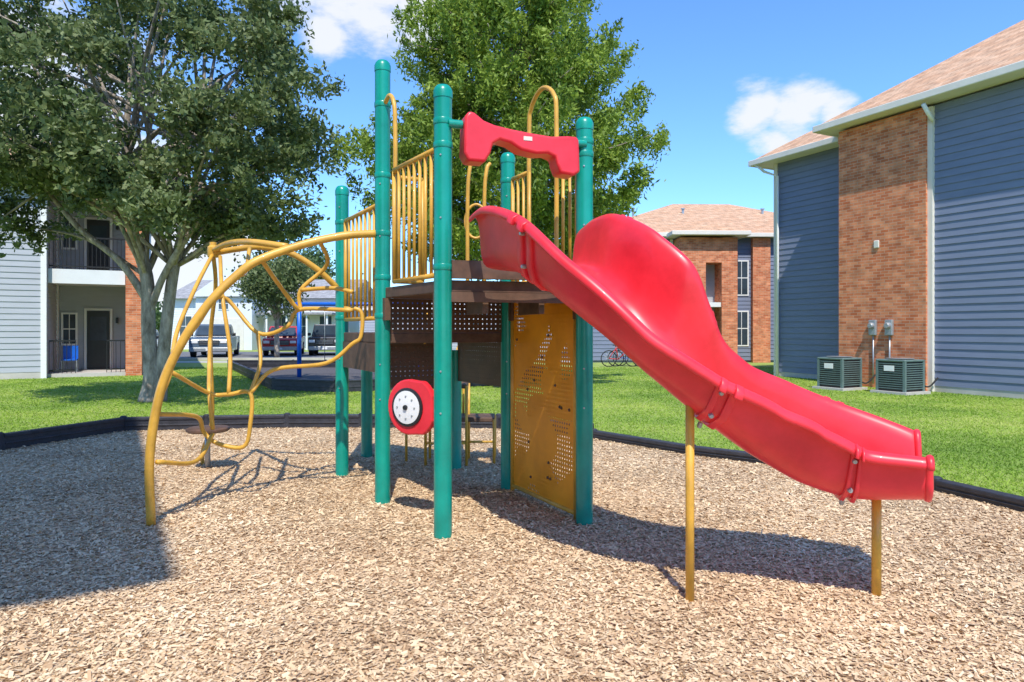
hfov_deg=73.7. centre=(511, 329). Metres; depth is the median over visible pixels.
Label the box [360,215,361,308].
bar
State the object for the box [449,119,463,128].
header clamp
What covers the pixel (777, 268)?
downspout
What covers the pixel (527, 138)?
header label
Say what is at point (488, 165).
gate bar
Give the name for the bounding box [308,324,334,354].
jeep
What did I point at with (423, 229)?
bar
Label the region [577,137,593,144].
clamp
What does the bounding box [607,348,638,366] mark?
bicycle
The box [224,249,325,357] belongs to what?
young tree
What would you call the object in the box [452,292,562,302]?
deck lip
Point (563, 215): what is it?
bar
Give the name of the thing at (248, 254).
climber rod
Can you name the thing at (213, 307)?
climber rod
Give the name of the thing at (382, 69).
post
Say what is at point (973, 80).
gutter
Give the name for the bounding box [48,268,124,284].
balcony fascia
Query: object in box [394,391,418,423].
spinner disc
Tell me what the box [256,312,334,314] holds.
porch roof
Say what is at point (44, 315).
corner trim
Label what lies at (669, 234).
gutter
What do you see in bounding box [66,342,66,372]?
baluster
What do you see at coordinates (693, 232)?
gutter
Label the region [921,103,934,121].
downspout
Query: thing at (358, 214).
barrier top
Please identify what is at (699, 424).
slide bolt
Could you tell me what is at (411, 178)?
barrier top
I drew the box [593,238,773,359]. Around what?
siding
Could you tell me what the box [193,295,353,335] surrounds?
climber rod
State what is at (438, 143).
clamp
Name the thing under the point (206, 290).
wing roof
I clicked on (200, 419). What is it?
climber rod
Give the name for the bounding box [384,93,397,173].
handle
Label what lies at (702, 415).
slide joint
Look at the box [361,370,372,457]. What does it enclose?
post
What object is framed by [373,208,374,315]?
bar
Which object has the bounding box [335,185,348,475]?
post
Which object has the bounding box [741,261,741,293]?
window mullion
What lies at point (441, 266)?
clamp
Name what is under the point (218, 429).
climber pod
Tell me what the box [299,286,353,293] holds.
climber rod
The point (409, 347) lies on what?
riser
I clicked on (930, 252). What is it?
corner trim
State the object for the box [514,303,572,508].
play panel
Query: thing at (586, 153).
clamp
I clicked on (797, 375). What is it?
foundation
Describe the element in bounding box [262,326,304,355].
suv
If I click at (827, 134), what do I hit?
soffit
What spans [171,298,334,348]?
siding
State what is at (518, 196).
bar
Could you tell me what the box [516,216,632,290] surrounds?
slide joint
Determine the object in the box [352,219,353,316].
bar
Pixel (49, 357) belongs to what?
baluster
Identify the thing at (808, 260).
siding
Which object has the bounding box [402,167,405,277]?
bar
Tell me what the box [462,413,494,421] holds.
step
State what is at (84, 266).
rail bottom
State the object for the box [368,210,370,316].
bar
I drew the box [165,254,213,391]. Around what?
climber rod
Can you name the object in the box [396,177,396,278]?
bar
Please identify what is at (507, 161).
post
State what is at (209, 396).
climber rod
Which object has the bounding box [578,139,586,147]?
header clamp
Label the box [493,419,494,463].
step leg
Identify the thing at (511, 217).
slide joint
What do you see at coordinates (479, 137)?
red header
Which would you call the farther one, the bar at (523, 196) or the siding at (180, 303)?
the siding at (180, 303)
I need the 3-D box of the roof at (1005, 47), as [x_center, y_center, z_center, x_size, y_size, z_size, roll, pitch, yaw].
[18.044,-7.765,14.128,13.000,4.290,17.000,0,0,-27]
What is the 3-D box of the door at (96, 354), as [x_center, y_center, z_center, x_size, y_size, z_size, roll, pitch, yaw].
[-14.352,0.360,23.688,0.680,2.020,0.030,0,0,-27]
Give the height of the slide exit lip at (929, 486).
0.321 m
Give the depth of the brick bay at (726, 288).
30.02 m
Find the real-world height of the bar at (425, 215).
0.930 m
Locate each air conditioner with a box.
[812,356,875,390]
[870,358,937,395]
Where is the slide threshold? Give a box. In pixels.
[452,260,525,279]
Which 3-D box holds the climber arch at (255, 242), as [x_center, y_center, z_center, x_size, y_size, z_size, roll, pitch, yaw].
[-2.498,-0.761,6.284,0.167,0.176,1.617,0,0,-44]
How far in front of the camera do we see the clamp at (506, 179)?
6.38 m
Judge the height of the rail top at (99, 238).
0.050 m
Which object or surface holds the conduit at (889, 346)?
attached to the brick bay at (883, 188)
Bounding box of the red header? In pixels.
[459,112,579,179]
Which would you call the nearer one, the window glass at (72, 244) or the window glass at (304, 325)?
the window glass at (72, 244)
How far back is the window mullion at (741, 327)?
31.07 m
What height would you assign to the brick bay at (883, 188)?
6.880 m
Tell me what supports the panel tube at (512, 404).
on the mulch ground at (456, 482)
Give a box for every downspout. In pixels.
[754,165,778,376]
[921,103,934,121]
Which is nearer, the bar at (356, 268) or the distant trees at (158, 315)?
the bar at (356, 268)
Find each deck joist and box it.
[466,302,487,314]
[518,303,543,314]
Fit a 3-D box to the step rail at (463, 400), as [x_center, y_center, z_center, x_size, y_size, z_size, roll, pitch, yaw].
[-0.595,0.565,7.800,0.028,0.831,0.491,0,0,7]
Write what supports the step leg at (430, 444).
on the mulch ground at (456, 482)
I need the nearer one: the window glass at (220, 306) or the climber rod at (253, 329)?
the climber rod at (253, 329)
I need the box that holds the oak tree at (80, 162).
[0,0,348,402]
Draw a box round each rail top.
[49,340,75,341]
[55,235,124,240]
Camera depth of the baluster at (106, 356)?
21.99 m
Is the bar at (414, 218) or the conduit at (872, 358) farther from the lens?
the conduit at (872, 358)
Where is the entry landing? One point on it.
(714, 304)
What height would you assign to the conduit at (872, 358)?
1.250 m
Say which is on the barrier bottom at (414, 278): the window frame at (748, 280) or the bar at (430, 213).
the bar at (430, 213)
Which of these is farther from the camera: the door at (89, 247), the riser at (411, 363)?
the door at (89, 247)
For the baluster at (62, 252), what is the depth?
21.46 m
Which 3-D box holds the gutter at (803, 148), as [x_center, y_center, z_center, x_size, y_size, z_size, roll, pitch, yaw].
[10.691,-5.400,16.387,0.100,0.180,13.200,0,0,-27]
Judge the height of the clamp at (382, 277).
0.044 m
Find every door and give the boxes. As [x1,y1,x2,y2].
[87,219,109,269]
[87,311,109,368]
[203,319,243,349]
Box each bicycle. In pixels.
[601,344,635,366]
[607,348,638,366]
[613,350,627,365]
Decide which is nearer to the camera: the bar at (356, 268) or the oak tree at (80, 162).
the bar at (356, 268)
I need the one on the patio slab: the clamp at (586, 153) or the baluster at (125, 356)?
the baluster at (125, 356)
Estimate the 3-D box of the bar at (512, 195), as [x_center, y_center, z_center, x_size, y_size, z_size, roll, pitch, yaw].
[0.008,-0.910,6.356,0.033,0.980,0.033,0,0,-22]
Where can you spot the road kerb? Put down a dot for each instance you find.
(201, 359)
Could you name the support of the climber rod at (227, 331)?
attached to the climber rod at (200, 419)
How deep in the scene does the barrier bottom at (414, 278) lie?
5.33 m
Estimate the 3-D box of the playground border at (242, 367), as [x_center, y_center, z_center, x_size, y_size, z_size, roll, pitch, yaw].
[-4.244,1.343,23.458,9.148,0.315,12.837,0,0,-28]
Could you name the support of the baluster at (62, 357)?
on the patio slab
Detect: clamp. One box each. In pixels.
[335,219,347,224]
[335,316,347,319]
[374,100,390,108]
[374,172,390,178]
[374,274,390,279]
[374,313,382,317]
[375,230,390,236]
[433,116,451,124]
[433,140,452,148]
[433,263,451,269]
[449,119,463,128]
[500,177,510,183]
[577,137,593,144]
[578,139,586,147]
[579,150,593,156]
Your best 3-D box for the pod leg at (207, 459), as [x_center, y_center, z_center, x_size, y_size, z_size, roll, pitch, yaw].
[-3.300,1.290,7.400,0.059,0.420,0.059,0,0,0]
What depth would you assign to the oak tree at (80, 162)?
12.84 m
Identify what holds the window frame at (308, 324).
attached to the siding at (180, 303)
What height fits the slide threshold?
0.130 m
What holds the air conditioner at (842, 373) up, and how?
on the lawn ground at (224, 365)
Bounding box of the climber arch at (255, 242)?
[212,239,288,251]
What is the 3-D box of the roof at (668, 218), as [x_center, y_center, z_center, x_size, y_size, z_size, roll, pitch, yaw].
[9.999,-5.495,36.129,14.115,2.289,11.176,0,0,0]
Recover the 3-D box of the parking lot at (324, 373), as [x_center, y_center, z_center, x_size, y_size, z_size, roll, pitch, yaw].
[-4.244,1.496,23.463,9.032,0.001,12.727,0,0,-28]
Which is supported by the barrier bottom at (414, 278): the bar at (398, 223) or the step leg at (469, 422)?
the bar at (398, 223)
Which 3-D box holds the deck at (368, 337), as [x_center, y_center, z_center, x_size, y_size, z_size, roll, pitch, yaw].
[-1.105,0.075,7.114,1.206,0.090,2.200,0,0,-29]
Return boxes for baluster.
[49,342,49,373]
[53,342,53,373]
[62,237,62,268]
[62,342,62,372]
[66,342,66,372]
[106,341,106,371]
[111,341,111,371]
[125,341,125,371]
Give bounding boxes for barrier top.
[344,204,374,222]
[392,148,433,171]
[396,175,422,181]
[511,171,526,180]
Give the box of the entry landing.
[709,302,720,307]
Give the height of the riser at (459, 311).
0.300 m
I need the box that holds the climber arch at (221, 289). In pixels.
[144,230,375,525]
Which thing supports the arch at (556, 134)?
on the deck at (424, 290)
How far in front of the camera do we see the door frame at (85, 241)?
23.68 m
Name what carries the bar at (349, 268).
on the barrier bottom at (370, 318)
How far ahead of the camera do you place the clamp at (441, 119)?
4.88 m
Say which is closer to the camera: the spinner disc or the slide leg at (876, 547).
the slide leg at (876, 547)
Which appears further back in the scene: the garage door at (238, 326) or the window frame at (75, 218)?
the garage door at (238, 326)
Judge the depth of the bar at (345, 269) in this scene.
6.90 m
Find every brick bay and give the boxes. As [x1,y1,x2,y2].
[673,237,705,291]
[715,237,737,353]
[839,108,926,390]
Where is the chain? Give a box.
[324,306,324,360]
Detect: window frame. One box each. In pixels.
[61,216,77,249]
[61,312,77,344]
[295,315,308,336]
[738,260,748,295]
[738,311,748,345]
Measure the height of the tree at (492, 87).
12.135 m
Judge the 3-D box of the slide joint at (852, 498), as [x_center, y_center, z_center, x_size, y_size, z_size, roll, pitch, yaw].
[1.919,0.689,3.864,0.300,0.494,0.848,0,0,0]
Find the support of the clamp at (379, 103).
attached to the post at (382, 69)
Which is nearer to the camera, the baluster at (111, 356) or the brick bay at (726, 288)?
the baluster at (111, 356)
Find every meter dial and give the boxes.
[867,322,874,328]
[884,322,890,328]
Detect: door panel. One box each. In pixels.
[90,225,106,245]
[90,316,106,340]
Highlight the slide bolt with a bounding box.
[697,421,702,427]
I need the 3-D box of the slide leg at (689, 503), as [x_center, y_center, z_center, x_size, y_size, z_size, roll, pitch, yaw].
[0.980,0.940,3.760,0.046,1.120,0.046,0,0,0]
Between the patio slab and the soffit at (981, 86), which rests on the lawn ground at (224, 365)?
the patio slab
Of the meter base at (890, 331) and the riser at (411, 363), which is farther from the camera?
the meter base at (890, 331)
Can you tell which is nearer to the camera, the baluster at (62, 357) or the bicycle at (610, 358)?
the baluster at (62, 357)
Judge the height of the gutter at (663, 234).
0.180 m
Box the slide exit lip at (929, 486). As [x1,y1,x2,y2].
[914,429,934,502]
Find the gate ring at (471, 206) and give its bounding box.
[464,203,482,239]
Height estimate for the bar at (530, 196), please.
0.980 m
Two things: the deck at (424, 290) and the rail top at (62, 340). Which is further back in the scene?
the rail top at (62, 340)
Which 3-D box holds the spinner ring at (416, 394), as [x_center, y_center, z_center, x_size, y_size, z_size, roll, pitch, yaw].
[-0.809,0.600,5.269,0.262,0.300,0.167,0,0,0]
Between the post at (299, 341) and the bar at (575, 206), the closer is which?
the bar at (575, 206)
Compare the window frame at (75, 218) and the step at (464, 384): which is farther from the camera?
the window frame at (75, 218)
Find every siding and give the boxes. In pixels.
[0,182,40,372]
[47,201,56,370]
[59,196,125,368]
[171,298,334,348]
[359,310,564,350]
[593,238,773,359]
[778,147,838,373]
[934,79,1023,391]
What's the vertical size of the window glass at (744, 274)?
1.500 m
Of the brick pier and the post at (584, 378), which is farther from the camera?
the brick pier
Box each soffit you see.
[567,237,773,254]
[667,235,745,238]
[759,142,838,168]
[816,132,838,136]
[821,70,1023,135]
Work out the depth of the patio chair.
22.36 m
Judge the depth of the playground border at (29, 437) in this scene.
9.23 m
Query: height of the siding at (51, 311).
5.900 m
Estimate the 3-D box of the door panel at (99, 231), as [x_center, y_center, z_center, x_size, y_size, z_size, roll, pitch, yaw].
[-14.342,-3.250,23.668,0.452,0.700,0.233,0,0,0]
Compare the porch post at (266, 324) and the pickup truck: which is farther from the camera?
the porch post at (266, 324)
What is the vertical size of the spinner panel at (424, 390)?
0.430 m
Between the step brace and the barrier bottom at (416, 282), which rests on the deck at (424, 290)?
the barrier bottom at (416, 282)
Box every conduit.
[872,335,873,383]
[889,335,890,357]
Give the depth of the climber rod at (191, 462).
5.61 m
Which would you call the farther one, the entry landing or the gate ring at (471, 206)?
the entry landing
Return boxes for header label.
[524,136,531,140]
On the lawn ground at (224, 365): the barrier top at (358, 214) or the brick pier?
the brick pier
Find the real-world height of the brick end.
5.650 m
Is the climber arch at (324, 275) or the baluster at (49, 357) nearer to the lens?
the climber arch at (324, 275)
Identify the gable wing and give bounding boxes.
[196,297,262,349]
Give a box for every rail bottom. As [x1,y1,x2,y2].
[49,265,120,268]
[49,369,75,370]
[107,368,124,369]
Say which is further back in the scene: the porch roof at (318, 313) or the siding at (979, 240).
the porch roof at (318, 313)
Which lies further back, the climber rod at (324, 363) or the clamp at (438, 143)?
the climber rod at (324, 363)
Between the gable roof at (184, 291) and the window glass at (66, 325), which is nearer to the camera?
the window glass at (66, 325)
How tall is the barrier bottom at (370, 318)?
0.039 m
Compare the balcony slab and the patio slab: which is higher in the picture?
the balcony slab
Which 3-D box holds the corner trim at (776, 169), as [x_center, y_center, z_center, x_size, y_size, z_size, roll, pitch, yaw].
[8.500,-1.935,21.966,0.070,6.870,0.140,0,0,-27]
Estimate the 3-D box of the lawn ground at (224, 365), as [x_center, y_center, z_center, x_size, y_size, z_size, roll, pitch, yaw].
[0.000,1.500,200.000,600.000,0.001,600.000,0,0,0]
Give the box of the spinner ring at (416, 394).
[392,388,422,426]
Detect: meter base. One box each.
[869,320,876,334]
[885,320,893,334]
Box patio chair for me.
[61,346,77,371]
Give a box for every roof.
[176,279,372,301]
[194,275,245,296]
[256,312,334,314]
[632,204,773,232]
[676,218,747,230]
[757,131,831,158]
[822,20,1023,123]
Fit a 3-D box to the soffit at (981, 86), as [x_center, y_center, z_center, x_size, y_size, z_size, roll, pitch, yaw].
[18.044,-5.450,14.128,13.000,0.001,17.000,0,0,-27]
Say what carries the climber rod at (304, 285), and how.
attached to the climber arch at (221, 289)
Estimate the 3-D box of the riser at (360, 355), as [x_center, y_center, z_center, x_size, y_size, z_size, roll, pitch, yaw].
[-1.435,0.250,6.470,0.020,0.260,1.182,0,0,-29]
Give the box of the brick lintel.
[706,238,721,264]
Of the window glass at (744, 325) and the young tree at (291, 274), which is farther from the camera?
the young tree at (291, 274)
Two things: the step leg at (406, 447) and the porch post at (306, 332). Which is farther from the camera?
the porch post at (306, 332)
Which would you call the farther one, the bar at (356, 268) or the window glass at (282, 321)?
the window glass at (282, 321)
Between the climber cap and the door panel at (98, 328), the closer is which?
the climber cap
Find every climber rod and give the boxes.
[155,433,214,465]
[160,371,253,449]
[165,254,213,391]
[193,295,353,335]
[200,257,217,463]
[207,337,214,429]
[218,255,231,393]
[242,246,251,276]
[249,332,262,392]
[250,306,364,392]
[262,244,329,310]
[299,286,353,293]
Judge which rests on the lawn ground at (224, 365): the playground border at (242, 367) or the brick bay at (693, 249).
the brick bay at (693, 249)
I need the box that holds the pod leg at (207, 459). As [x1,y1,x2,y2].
[205,434,209,467]
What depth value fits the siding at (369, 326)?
47.02 m
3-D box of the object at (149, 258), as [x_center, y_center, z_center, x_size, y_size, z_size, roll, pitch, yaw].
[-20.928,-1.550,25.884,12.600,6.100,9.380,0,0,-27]
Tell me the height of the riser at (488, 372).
0.430 m
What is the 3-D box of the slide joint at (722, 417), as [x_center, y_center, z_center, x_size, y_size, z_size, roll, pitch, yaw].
[1.165,0.245,3.853,0.190,0.605,0.790,0,0,0]
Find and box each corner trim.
[41,201,46,377]
[56,209,58,369]
[774,163,777,375]
[927,106,934,391]
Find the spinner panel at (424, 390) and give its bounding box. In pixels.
[388,379,433,434]
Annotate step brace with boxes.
[462,441,492,442]
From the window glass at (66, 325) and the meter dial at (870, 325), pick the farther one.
the window glass at (66, 325)
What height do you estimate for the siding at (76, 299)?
5.950 m
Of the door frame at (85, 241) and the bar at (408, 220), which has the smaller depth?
the bar at (408, 220)
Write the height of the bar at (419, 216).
0.930 m
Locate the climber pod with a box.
[185,425,229,433]
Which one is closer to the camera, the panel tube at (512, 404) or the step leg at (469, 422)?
the panel tube at (512, 404)
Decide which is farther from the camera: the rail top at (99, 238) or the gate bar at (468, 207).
the rail top at (99, 238)
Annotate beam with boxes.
[295,302,422,305]
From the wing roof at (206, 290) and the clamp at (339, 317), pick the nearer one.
the clamp at (339, 317)
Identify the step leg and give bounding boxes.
[405,434,407,461]
[424,434,426,465]
[429,430,430,458]
[465,386,467,465]
[468,383,469,458]
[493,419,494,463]
[495,415,495,456]
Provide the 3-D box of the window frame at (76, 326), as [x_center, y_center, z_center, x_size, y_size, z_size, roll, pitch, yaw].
[-15.130,-0.020,23.343,0.452,1.120,0.273,0,0,0]
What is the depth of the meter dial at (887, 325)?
17.17 m
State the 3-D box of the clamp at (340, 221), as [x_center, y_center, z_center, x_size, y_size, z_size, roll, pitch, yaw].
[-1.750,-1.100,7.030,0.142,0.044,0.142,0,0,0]
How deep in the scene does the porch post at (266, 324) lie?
50.13 m
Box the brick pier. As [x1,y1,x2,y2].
[126,230,142,375]
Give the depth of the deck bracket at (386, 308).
5.81 m
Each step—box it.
[431,382,468,388]
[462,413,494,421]
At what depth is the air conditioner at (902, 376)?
15.87 m
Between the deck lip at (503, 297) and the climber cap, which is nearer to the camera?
the deck lip at (503, 297)
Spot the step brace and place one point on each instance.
(479, 441)
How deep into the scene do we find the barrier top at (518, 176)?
6.21 m
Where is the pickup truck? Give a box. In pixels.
[189,324,239,356]
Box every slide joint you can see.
[506,212,626,283]
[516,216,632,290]
[694,311,727,420]
[701,321,744,429]
[824,396,859,500]
[837,401,864,502]
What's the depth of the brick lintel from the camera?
30.02 m
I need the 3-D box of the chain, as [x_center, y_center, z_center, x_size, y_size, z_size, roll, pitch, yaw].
[-5.900,0.100,21.500,0.023,1.800,0.023,0,0,0]
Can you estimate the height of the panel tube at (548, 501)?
0.039 m
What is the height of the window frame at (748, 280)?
1.620 m
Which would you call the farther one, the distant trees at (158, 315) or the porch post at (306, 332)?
the distant trees at (158, 315)
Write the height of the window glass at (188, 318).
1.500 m
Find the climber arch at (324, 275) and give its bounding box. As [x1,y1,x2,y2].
[215,245,338,286]
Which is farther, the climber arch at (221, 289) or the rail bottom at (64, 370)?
the rail bottom at (64, 370)
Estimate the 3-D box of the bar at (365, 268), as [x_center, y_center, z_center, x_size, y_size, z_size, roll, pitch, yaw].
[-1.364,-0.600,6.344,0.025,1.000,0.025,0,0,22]
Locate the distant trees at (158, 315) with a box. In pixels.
[155,273,476,331]
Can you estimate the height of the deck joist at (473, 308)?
0.150 m
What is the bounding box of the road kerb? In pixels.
[178,357,564,360]
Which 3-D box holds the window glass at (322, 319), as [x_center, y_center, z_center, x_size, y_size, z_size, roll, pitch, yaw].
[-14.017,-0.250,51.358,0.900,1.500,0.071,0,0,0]
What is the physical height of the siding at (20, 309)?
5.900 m
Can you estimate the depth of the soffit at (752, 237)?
31.01 m
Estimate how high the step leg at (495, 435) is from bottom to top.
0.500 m
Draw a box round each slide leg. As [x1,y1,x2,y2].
[685,405,693,601]
[871,500,881,596]
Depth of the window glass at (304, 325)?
51.43 m
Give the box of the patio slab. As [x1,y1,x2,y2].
[47,369,125,377]
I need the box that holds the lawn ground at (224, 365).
[0,349,1023,494]
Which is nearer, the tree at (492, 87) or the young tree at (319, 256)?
the tree at (492, 87)
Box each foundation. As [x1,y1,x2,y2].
[0,372,40,378]
[779,372,816,378]
[935,386,1023,398]
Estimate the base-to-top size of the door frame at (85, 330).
2.110 m
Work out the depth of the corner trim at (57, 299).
22.98 m
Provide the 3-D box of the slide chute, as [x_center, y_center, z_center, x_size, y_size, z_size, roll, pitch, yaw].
[0.915,0.050,4.150,2.761,1.748,1.338,0,0,28]
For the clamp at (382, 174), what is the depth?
5.85 m
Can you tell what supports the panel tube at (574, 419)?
on the mulch ground at (456, 482)
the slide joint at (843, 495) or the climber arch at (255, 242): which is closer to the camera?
the slide joint at (843, 495)
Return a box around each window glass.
[63,218,74,247]
[63,314,74,343]
[180,316,190,335]
[219,299,227,308]
[279,316,285,325]
[296,316,305,335]
[320,316,331,323]
[738,261,747,293]
[738,312,747,344]
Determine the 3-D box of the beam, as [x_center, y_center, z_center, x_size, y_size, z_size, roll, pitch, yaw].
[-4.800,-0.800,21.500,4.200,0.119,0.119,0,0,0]
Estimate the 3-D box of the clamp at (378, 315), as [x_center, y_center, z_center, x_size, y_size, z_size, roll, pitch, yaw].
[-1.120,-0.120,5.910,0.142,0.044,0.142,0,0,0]
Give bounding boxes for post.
[266,315,267,336]
[297,301,301,376]
[306,314,307,349]
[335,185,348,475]
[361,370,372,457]
[374,59,390,503]
[433,84,452,538]
[452,350,461,469]
[500,152,514,488]
[575,117,592,524]
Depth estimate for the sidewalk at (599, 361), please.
31.06 m
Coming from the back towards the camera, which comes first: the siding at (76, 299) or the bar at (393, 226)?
the siding at (76, 299)
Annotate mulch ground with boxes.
[0,428,1023,681]
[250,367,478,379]
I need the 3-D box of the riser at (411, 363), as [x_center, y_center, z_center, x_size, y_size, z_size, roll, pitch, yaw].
[-0.976,0.345,6.541,0.628,0.410,0.006,0,0,-27]
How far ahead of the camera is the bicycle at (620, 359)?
28.29 m
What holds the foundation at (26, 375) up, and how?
on the lawn ground at (224, 365)
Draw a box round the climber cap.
[207,242,218,257]
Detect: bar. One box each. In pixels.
[344,222,346,317]
[348,221,350,317]
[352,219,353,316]
[356,217,357,316]
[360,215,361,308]
[364,213,366,316]
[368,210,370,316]
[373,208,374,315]
[392,171,395,279]
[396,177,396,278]
[397,169,400,278]
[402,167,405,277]
[407,164,410,276]
[413,162,415,275]
[418,159,421,275]
[422,180,424,281]
[424,156,426,274]
[429,153,432,273]
[466,166,471,279]
[482,162,491,280]
[511,180,514,280]
[517,178,519,281]
[522,176,524,280]
[529,172,530,221]
[561,179,564,253]
[568,177,571,259]
[575,175,575,237]
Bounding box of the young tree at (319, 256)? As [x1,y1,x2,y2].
[267,241,334,279]
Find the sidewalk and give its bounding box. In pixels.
[177,361,569,362]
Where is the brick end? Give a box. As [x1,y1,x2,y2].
[751,238,769,362]
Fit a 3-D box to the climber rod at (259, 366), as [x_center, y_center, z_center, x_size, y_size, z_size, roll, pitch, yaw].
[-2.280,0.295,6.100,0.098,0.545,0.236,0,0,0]
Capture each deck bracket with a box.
[383,298,390,319]
[508,303,515,320]
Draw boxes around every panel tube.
[511,321,514,490]
[511,484,572,513]
[573,319,575,519]
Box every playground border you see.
[0,413,1023,511]
[227,359,544,392]
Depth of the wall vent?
17.58 m
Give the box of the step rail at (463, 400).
[456,348,464,412]
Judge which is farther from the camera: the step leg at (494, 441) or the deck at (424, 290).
the step leg at (494, 441)
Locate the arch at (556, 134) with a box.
[527,85,558,281]
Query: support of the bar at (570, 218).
on the barrier bottom
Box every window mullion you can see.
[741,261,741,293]
[741,312,741,344]
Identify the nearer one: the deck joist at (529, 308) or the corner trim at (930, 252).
the deck joist at (529, 308)
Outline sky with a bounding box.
[0,0,1023,311]
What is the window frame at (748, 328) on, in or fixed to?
attached to the siding at (602, 343)
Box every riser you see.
[343,341,374,371]
[390,299,501,332]
[390,343,433,365]
[390,344,433,387]
[457,342,500,386]
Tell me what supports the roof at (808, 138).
on the core
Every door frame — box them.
[84,217,112,270]
[84,308,112,369]
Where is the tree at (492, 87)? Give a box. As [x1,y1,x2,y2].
[328,0,670,387]
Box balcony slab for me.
[54,275,125,286]
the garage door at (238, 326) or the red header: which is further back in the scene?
the garage door at (238, 326)
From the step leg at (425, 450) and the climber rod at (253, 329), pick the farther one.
the step leg at (425, 450)
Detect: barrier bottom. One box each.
[344,316,374,321]
[392,273,433,283]
[397,280,422,283]
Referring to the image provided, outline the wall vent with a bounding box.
[874,240,878,247]
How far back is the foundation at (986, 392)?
15.50 m
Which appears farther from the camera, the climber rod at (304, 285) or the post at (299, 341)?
the post at (299, 341)
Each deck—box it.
[344,332,500,342]
[386,280,551,298]
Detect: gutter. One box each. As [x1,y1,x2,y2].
[658,232,773,236]
[664,231,671,238]
[672,230,750,234]
[748,137,837,166]
[812,60,1023,132]
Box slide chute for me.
[469,206,926,499]
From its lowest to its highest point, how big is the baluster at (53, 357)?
1.000 m
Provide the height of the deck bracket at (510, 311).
0.190 m
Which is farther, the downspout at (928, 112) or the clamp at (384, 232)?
the downspout at (928, 112)

